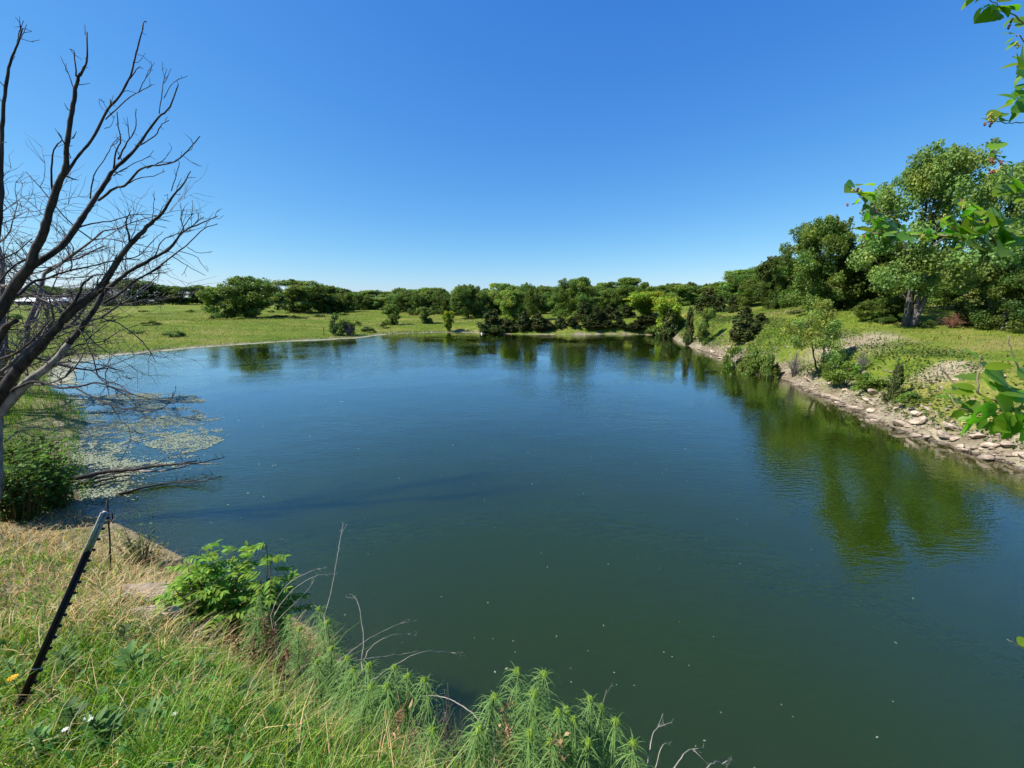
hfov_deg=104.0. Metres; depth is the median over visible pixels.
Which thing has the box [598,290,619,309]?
wood tree
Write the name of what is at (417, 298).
wood tree
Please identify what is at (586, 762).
feathery weed
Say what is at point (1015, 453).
rock
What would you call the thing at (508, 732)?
dried weed
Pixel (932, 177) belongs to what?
cottonwood tree
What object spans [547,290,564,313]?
wood tree
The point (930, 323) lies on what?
leafy shrub
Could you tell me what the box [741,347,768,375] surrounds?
leafy shrub
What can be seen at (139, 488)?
sunken branch
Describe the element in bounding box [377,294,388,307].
wood tree
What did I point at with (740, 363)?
leafy shrub
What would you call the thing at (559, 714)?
feathery weed
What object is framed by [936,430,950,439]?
rock
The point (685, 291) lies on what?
wood tree
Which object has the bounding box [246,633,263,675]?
dried weed
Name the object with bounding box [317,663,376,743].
feathery weed
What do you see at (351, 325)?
leafy shrub
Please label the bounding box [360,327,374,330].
weed clump
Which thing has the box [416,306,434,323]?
tree
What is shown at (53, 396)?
shore reeds
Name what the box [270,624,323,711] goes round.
feathery weed
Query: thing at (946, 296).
dark tree
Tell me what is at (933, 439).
rubble
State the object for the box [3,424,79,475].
dark bush
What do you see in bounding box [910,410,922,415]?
rock
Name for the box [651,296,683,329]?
willow tree
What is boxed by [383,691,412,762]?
dried weed
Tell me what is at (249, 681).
leafy herb
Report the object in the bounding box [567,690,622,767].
feathery weed
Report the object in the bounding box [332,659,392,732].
feathery weed
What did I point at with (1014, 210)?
cottonwood tree
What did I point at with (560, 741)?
dried weed
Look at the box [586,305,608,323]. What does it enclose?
cedar tree
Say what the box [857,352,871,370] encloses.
bare brush
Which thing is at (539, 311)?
wood tree
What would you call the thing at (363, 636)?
dry stalk
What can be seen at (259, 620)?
feathery weed
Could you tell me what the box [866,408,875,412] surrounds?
rock
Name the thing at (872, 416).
rock
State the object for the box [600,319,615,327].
cedar tree
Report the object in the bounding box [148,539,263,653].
sumac bush
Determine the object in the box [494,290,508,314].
wood tree
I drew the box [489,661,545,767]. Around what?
feathery weed
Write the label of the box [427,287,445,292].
wood tree
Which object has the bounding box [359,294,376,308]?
wood tree
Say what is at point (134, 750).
green grass
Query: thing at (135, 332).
weed clump
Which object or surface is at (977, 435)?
rock
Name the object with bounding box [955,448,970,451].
rock
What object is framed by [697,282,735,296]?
hill tree
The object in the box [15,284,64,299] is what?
meadow tree
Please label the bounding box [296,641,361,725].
feathery weed
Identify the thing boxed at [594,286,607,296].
wood tree
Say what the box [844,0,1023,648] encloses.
mulberry tree
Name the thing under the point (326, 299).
wood tree
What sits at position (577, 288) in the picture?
tall tree
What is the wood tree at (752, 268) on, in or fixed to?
on the ground at (696, 344)
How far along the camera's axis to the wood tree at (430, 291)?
97.62 m
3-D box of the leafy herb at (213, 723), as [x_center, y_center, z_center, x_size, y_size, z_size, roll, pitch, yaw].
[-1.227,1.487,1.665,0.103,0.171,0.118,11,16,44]
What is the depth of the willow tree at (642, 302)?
62.33 m
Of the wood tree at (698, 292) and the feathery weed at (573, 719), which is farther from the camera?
the wood tree at (698, 292)
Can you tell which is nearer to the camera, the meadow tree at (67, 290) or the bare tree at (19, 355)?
the bare tree at (19, 355)
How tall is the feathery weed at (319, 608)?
1.450 m
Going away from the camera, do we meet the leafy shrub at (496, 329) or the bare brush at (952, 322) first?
the bare brush at (952, 322)
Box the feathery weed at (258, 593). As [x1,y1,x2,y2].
[236,590,285,677]
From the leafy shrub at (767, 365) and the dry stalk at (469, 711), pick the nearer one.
the dry stalk at (469, 711)
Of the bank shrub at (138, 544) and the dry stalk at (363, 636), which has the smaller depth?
the dry stalk at (363, 636)
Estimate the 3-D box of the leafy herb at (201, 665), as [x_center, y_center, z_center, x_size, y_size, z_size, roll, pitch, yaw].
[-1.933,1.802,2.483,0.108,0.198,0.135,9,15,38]
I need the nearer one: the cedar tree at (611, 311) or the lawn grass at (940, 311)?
the lawn grass at (940, 311)
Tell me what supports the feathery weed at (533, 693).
on the ground at (696, 344)
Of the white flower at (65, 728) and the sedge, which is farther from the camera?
the sedge
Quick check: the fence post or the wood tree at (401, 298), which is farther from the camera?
the wood tree at (401, 298)
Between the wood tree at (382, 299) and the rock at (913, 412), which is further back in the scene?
the wood tree at (382, 299)
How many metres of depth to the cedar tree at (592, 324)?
61.95 m
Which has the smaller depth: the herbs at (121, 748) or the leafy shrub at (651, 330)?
the herbs at (121, 748)
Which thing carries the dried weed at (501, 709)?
on the ground at (696, 344)
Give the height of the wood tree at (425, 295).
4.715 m
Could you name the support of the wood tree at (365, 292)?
on the ground at (696, 344)
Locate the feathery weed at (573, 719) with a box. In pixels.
[541,712,605,767]
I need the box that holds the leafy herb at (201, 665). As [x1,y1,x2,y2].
[195,655,213,678]
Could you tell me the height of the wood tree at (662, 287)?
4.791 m
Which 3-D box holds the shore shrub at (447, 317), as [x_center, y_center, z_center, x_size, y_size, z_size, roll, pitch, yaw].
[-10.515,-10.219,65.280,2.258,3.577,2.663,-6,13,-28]
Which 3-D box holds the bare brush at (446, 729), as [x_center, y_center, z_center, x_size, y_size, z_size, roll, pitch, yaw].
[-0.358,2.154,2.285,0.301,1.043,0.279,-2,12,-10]
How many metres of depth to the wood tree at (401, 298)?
96.38 m
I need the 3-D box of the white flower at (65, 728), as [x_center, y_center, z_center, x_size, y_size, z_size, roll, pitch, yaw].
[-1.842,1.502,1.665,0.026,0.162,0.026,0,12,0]
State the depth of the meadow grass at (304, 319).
57.10 m
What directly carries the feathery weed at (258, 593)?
on the ground at (696, 344)
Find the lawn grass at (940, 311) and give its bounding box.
[677,303,1023,447]
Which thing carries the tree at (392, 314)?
on the ground at (696, 344)
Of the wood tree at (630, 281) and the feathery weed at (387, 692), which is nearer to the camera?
the feathery weed at (387, 692)
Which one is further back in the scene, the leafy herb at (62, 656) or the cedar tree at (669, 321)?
the cedar tree at (669, 321)
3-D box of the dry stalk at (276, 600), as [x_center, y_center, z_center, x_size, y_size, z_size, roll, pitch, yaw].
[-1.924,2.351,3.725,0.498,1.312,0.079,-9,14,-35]
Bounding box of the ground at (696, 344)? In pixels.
[0,296,1023,767]
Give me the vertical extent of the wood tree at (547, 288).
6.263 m
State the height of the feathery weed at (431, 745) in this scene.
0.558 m
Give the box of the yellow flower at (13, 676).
[6,674,18,695]
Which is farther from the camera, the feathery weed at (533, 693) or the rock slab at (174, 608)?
the rock slab at (174, 608)
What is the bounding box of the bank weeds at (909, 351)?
[678,311,1023,449]
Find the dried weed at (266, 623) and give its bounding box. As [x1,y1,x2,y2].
[258,613,273,675]
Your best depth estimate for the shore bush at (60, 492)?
9.63 m
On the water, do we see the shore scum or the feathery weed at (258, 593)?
the shore scum
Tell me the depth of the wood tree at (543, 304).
86.52 m
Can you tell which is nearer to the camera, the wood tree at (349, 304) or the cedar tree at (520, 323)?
the cedar tree at (520, 323)
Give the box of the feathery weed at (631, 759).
[606,728,654,767]
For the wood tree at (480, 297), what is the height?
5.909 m
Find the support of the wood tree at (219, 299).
on the ground at (696, 344)
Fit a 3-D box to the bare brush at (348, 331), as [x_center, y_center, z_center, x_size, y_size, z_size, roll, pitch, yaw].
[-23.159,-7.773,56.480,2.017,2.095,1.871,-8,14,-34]
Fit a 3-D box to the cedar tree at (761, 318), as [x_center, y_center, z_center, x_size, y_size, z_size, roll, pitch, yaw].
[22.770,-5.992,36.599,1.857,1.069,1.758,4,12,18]
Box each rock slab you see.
[108,582,175,604]
[121,604,181,621]
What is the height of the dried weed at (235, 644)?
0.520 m
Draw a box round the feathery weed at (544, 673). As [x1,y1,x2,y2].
[498,668,572,767]
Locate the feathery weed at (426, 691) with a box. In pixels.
[402,674,461,767]
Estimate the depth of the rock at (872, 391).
18.86 m
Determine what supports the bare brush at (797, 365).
on the ground at (696, 344)
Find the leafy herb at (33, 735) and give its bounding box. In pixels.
[22,721,57,760]
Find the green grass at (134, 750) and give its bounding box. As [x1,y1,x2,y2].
[0,502,623,767]
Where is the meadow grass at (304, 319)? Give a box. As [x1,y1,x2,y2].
[8,307,1023,376]
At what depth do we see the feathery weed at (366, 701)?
2.33 m
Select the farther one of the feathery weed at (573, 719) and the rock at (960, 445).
the rock at (960, 445)
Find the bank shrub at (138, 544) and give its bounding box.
[108,524,168,566]
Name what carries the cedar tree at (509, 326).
on the ground at (696, 344)
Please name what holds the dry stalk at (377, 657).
on the ground at (696, 344)
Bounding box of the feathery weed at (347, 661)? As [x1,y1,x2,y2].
[317,653,373,732]
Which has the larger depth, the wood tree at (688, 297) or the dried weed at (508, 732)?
the wood tree at (688, 297)
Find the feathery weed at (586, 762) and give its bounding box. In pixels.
[563,729,611,767]
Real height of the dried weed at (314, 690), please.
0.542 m
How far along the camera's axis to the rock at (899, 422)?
15.88 m
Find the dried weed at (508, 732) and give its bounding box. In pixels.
[491,720,521,767]
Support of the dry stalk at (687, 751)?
on the ground at (696, 344)
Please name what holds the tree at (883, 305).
on the ground at (696, 344)
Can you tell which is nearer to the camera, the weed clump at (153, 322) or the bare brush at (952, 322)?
the bare brush at (952, 322)
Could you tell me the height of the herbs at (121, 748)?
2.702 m
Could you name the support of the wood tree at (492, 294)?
on the ground at (696, 344)
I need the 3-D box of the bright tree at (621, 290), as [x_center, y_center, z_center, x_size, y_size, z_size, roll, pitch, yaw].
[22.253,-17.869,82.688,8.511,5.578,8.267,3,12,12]
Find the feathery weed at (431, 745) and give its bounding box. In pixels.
[401,716,468,767]
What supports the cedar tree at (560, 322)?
on the ground at (696, 344)
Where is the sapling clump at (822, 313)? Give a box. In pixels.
[780,298,849,376]
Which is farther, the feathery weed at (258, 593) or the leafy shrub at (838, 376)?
the leafy shrub at (838, 376)
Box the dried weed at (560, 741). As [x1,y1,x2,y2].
[542,724,569,766]
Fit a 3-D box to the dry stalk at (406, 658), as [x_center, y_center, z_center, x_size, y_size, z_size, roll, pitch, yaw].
[-0.605,2.124,2.669,0.688,0.768,0.046,-9,14,-35]
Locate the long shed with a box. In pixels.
[15,298,90,305]
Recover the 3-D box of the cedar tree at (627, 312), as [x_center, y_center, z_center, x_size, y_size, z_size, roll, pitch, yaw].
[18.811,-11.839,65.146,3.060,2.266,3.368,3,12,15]
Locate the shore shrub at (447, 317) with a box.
[441,311,454,330]
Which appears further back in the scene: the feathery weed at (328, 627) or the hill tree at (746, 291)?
the hill tree at (746, 291)
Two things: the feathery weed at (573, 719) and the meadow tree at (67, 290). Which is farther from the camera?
the meadow tree at (67, 290)
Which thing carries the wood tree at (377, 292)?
on the ground at (696, 344)
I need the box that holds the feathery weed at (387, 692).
[363,677,424,759]
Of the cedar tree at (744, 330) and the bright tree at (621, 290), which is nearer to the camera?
the cedar tree at (744, 330)
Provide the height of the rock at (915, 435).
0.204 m
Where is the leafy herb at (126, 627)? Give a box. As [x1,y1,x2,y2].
[113,623,131,645]
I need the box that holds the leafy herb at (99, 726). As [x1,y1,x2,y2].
[77,703,130,759]
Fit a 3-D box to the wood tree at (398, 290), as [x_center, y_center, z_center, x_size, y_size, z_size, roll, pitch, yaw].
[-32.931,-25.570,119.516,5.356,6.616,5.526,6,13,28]
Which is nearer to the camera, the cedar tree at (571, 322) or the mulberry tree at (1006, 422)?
the mulberry tree at (1006, 422)
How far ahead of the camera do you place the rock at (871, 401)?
18.36 m
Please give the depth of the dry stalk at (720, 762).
2.19 m
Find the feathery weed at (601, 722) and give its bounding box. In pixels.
[575,702,626,767]
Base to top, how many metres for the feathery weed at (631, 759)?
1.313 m
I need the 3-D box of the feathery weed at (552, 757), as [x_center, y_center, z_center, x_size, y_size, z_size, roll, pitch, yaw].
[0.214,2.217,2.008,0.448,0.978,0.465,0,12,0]
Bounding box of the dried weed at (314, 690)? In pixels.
[301,661,321,717]
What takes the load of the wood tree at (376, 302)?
on the ground at (696, 344)
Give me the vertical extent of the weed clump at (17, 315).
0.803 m
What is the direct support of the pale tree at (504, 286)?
on the ground at (696, 344)
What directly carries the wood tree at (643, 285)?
on the ground at (696, 344)
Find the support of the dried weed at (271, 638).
on the ground at (696, 344)
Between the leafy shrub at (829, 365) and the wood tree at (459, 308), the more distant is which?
the wood tree at (459, 308)
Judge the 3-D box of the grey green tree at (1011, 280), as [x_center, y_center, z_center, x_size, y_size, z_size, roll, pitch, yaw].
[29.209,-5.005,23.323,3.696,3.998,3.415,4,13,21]
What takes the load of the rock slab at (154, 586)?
on the ground at (696, 344)
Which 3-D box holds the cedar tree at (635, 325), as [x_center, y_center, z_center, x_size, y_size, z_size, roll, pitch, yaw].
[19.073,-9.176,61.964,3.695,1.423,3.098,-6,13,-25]
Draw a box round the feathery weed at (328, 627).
[307,618,359,705]
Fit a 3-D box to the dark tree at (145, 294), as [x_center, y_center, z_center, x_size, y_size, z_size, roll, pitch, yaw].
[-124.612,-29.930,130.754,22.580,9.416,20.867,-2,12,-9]
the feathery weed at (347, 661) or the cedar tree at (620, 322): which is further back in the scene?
the cedar tree at (620, 322)
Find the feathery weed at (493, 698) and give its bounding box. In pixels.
[446,690,523,767]
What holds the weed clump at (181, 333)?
on the ground at (696, 344)
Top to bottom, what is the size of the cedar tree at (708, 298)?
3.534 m
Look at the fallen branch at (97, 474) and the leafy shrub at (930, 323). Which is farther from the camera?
the leafy shrub at (930, 323)
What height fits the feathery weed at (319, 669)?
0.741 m
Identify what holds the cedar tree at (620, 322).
on the ground at (696, 344)
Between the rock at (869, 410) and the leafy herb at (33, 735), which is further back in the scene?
the rock at (869, 410)
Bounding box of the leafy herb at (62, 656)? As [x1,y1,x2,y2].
[49,643,81,682]
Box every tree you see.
[0,16,223,501]
[0,132,224,397]
[0,150,181,394]
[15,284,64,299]
[53,287,111,302]
[92,278,177,305]
[147,286,201,304]
[180,285,211,303]
[196,276,288,318]
[198,288,223,304]
[204,287,226,303]
[263,292,280,303]
[267,279,328,312]
[269,289,284,303]
[312,294,339,312]
[316,286,342,308]
[321,298,345,311]
[338,292,355,312]
[341,288,353,293]
[352,293,371,309]
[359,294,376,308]
[362,290,375,294]
[364,297,384,309]
[369,290,388,296]
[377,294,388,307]
[378,297,396,309]
[381,304,399,324]
[383,292,414,311]
[392,287,410,293]
[406,293,428,315]
[412,296,437,307]
[415,293,430,305]
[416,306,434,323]
[417,287,429,291]
[420,289,435,295]
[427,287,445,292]
[428,289,450,313]
[435,293,456,314]
[449,284,488,317]
[452,293,462,313]
[469,290,488,314]
[475,309,508,332]
[485,291,495,308]
[486,293,500,314]
[489,283,517,290]
[493,291,503,313]
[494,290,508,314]
[499,290,528,322]
[501,319,516,331]
[513,311,530,331]
[517,282,538,317]
[526,313,551,330]
[532,294,542,313]
[533,285,545,293]
[536,286,554,306]
[537,294,550,312]
[542,291,552,310]
[542,319,555,329]
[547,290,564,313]
[550,277,600,317]
[553,316,567,327]
[565,317,579,326]
[574,301,590,321]
[581,319,604,327]
[582,295,595,307]
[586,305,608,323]
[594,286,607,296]
[597,282,612,288]
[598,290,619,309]
[600,284,640,310]
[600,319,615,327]
[604,302,621,320]
[607,277,641,289]
[612,318,625,327]
[619,305,635,317]
[623,291,668,314]
[625,320,645,329]
[636,313,658,322]
[639,282,649,291]
[643,285,672,294]
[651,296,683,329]
[655,283,697,301]
[657,307,678,337]
[665,284,692,305]
[682,306,695,345]
[683,293,698,304]
[687,281,701,296]
[692,288,718,312]
[693,283,709,296]
[696,307,715,345]
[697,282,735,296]
[709,296,725,312]
[713,269,754,298]
[716,272,773,305]
[725,294,740,312]
[727,306,760,343]
[744,267,757,272]
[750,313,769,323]
[751,255,807,308]
[776,214,867,313]
[824,240,938,308]
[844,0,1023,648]
[845,137,1023,326]
[852,295,913,322]
[881,362,904,402]
[912,251,1002,309]
[941,160,1023,305]
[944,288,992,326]
[960,264,1023,332]
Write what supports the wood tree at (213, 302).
on the ground at (696, 344)
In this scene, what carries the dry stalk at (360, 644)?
on the ground at (696, 344)
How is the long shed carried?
on the ground at (696, 344)
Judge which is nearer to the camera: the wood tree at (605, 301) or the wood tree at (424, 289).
the wood tree at (605, 301)
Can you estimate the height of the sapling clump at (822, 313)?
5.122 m
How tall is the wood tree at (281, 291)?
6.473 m
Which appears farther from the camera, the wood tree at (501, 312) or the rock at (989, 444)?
the wood tree at (501, 312)
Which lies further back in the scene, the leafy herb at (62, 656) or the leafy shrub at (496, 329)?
the leafy shrub at (496, 329)
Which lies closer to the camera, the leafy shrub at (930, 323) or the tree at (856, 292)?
the leafy shrub at (930, 323)
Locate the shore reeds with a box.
[3,371,93,500]
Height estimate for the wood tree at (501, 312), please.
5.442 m
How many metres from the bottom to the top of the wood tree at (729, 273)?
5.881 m
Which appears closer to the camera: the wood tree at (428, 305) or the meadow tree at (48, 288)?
the wood tree at (428, 305)
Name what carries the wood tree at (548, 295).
on the ground at (696, 344)
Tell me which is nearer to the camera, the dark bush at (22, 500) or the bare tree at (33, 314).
the dark bush at (22, 500)
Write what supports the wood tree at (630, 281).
on the ground at (696, 344)
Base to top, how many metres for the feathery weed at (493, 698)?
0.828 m
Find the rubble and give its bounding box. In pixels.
[697,334,1023,466]
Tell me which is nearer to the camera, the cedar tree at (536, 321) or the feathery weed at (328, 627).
the feathery weed at (328, 627)
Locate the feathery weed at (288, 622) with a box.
[269,614,317,705]
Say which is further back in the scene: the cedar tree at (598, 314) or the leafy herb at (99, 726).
the cedar tree at (598, 314)
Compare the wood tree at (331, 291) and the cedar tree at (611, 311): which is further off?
the wood tree at (331, 291)
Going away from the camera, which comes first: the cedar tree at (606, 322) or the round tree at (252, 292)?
the cedar tree at (606, 322)
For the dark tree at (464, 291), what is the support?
on the ground at (696, 344)
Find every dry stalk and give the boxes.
[271,566,326,673]
[273,572,337,653]
[324,522,347,709]
[333,619,411,698]
[346,596,367,725]
[351,651,415,692]
[362,632,416,729]
[365,651,462,739]
[422,695,494,766]
[647,713,672,767]
[674,744,707,767]
[707,757,733,767]
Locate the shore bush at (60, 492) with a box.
[10,438,94,511]
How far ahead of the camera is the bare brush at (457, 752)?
2.06 m
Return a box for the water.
[46,332,1023,767]
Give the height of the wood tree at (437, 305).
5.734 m
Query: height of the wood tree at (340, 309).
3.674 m
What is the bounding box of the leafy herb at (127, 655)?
[112,639,156,673]
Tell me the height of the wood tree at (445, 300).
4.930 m
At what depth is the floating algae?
15.25 m
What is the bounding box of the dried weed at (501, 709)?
[493,691,514,766]
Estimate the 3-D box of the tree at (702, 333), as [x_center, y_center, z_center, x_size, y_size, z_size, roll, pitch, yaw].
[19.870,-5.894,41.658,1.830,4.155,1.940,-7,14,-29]
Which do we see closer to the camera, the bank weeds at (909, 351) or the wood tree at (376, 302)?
the bank weeds at (909, 351)
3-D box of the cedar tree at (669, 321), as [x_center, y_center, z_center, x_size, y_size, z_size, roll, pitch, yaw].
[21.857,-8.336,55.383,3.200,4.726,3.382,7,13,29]
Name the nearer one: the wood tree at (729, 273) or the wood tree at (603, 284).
the wood tree at (729, 273)
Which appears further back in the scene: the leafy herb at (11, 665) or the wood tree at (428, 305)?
the wood tree at (428, 305)
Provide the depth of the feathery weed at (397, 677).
2.42 m
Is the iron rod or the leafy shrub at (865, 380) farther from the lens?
the leafy shrub at (865, 380)
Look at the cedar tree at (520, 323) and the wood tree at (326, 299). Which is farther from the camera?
the wood tree at (326, 299)
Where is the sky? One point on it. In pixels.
(354, 145)
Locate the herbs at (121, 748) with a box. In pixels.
[0,597,310,767]
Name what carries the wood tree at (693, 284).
on the ground at (696, 344)
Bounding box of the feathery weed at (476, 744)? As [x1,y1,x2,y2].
[437,720,509,767]
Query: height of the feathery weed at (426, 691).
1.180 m
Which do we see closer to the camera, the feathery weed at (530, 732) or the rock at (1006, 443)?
the feathery weed at (530, 732)
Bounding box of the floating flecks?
[245,396,913,767]
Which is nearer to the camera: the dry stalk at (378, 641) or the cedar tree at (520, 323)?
the dry stalk at (378, 641)
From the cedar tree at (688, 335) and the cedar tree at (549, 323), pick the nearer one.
the cedar tree at (688, 335)
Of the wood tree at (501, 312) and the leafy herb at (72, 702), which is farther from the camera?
the wood tree at (501, 312)
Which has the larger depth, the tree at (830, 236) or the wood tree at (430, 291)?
the wood tree at (430, 291)
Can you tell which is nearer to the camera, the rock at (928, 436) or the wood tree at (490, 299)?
the rock at (928, 436)
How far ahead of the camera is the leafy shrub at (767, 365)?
26.29 m
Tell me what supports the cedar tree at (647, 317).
on the ground at (696, 344)
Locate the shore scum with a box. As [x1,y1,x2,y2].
[45,334,385,384]
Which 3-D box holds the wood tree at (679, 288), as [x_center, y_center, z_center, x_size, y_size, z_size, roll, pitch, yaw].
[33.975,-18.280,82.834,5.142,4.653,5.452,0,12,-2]
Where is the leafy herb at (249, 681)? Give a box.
[237,674,262,702]
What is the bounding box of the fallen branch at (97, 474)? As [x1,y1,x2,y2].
[69,447,229,488]
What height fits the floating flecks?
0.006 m
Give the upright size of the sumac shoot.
1.656 m
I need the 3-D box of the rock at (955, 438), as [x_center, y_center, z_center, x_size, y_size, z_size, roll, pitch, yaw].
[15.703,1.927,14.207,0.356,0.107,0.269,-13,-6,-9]
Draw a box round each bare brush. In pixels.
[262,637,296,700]
[344,322,354,335]
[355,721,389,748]
[427,690,472,767]
[433,712,474,767]
[786,351,803,376]
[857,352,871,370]
[941,313,970,327]
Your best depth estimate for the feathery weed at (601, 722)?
2.16 m
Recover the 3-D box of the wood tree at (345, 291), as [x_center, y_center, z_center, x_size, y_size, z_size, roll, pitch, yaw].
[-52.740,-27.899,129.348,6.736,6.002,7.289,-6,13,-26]
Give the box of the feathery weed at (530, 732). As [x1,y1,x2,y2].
[491,722,555,767]
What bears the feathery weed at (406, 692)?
on the ground at (696, 344)
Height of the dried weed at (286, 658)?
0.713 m
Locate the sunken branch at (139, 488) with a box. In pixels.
[115,469,220,494]
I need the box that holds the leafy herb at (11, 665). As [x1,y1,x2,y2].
[0,655,26,684]
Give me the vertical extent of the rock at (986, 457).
0.214 m
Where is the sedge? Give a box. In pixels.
[27,329,474,398]
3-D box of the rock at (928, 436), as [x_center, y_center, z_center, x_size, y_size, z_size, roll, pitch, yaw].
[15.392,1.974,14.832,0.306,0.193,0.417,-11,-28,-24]
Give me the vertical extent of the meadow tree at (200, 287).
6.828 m
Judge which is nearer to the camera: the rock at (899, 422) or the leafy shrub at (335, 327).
the rock at (899, 422)
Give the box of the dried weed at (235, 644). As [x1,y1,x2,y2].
[225,631,244,673]
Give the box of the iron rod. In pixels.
[106,500,112,574]
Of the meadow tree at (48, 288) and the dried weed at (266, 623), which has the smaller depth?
the dried weed at (266, 623)
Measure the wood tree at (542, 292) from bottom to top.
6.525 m
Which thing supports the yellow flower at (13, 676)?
on the ground at (696, 344)
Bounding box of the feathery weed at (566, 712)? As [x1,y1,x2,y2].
[537,701,584,767]
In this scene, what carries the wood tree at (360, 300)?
on the ground at (696, 344)
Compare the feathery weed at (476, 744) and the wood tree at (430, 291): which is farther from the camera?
the wood tree at (430, 291)
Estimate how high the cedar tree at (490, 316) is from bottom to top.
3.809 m
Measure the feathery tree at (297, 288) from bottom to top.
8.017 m
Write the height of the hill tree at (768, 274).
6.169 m
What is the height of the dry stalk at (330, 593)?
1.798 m
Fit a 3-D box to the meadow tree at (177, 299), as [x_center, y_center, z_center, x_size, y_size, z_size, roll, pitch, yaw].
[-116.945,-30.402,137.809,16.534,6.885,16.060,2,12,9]
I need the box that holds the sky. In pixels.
[0,0,1023,300]
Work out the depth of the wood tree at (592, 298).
83.98 m
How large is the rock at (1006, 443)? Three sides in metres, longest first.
0.486 x 0.358 x 0.207 m
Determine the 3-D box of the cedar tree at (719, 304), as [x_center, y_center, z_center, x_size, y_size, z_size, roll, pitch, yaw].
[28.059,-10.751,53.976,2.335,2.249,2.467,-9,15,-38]
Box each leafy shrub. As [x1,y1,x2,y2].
[328,313,346,335]
[346,319,355,334]
[478,324,505,332]
[645,324,661,334]
[720,344,750,369]
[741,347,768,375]
[760,352,780,379]
[821,353,845,372]
[822,361,864,385]
[850,372,887,391]
[868,314,896,322]
[894,391,931,406]
[918,319,937,328]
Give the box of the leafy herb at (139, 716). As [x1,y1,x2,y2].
[133,694,165,736]
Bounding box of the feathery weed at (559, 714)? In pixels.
[530,705,591,767]
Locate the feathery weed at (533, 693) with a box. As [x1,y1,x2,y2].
[489,686,555,767]
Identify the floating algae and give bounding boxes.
[56,393,342,523]
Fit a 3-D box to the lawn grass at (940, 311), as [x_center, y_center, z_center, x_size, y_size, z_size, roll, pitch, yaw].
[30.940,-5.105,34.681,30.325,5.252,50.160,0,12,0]
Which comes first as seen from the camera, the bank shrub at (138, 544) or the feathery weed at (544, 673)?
the feathery weed at (544, 673)
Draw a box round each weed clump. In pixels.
[6,314,23,318]
[127,330,146,333]
[139,320,161,324]
[161,330,186,336]
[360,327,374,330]
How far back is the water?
8.89 m
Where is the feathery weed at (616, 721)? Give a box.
[573,712,636,767]
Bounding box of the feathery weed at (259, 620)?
[235,604,284,676]
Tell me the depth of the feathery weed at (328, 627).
3.04 m
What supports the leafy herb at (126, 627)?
on the ground at (696, 344)
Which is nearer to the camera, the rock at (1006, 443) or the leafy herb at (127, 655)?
the leafy herb at (127, 655)
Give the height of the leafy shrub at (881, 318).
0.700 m
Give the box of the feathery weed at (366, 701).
[338,673,407,756]
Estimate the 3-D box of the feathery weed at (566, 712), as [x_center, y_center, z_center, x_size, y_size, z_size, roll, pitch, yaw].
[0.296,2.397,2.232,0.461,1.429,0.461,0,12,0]
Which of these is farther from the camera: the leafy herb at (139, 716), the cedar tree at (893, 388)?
the cedar tree at (893, 388)
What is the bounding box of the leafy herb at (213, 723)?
[202,715,228,743]
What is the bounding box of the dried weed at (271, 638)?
[266,622,282,679]
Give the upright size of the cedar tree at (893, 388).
1.833 m
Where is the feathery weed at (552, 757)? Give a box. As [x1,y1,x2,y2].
[523,732,578,767]
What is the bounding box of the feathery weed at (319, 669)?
[289,655,352,722]
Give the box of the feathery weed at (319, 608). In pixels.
[299,605,351,719]
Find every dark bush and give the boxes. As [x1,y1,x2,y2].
[0,444,58,522]
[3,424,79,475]
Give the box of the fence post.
[13,511,109,714]
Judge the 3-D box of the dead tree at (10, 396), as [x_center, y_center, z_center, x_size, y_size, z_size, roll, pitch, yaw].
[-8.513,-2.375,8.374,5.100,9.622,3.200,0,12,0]
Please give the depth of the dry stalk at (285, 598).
3.46 m
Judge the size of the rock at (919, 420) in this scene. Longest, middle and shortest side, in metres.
0.619 x 0.552 x 0.227 m
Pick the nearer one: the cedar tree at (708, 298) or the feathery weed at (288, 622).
the feathery weed at (288, 622)
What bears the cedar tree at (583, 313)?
on the ground at (696, 344)
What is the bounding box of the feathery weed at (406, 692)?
[377,668,439,767]
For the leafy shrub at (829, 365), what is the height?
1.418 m
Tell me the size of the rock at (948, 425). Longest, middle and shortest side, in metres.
0.622 x 0.448 x 0.227 m
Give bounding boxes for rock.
[864,414,877,418]
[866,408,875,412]
[868,388,877,394]
[868,398,876,403]
[891,419,910,425]
[908,416,927,424]
[909,433,920,436]
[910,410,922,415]
[922,434,931,438]
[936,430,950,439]
[942,421,961,430]
[950,436,960,440]
[955,444,964,447]
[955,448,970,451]
[968,433,985,437]
[977,454,994,459]
[980,442,1000,447]
[999,441,1015,446]
[1012,451,1023,455]
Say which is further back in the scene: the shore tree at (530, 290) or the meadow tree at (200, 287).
the meadow tree at (200, 287)
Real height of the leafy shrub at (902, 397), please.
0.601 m
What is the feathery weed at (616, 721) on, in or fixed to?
on the ground at (696, 344)
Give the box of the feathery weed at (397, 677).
[356,664,424,757]
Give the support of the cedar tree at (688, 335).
on the ground at (696, 344)
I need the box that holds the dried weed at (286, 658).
[266,634,294,695]
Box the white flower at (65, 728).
[61,726,72,753]
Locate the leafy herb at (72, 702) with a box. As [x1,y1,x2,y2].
[56,695,90,736]
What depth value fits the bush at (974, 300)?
25.35 m
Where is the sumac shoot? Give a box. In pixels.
[228,541,313,671]

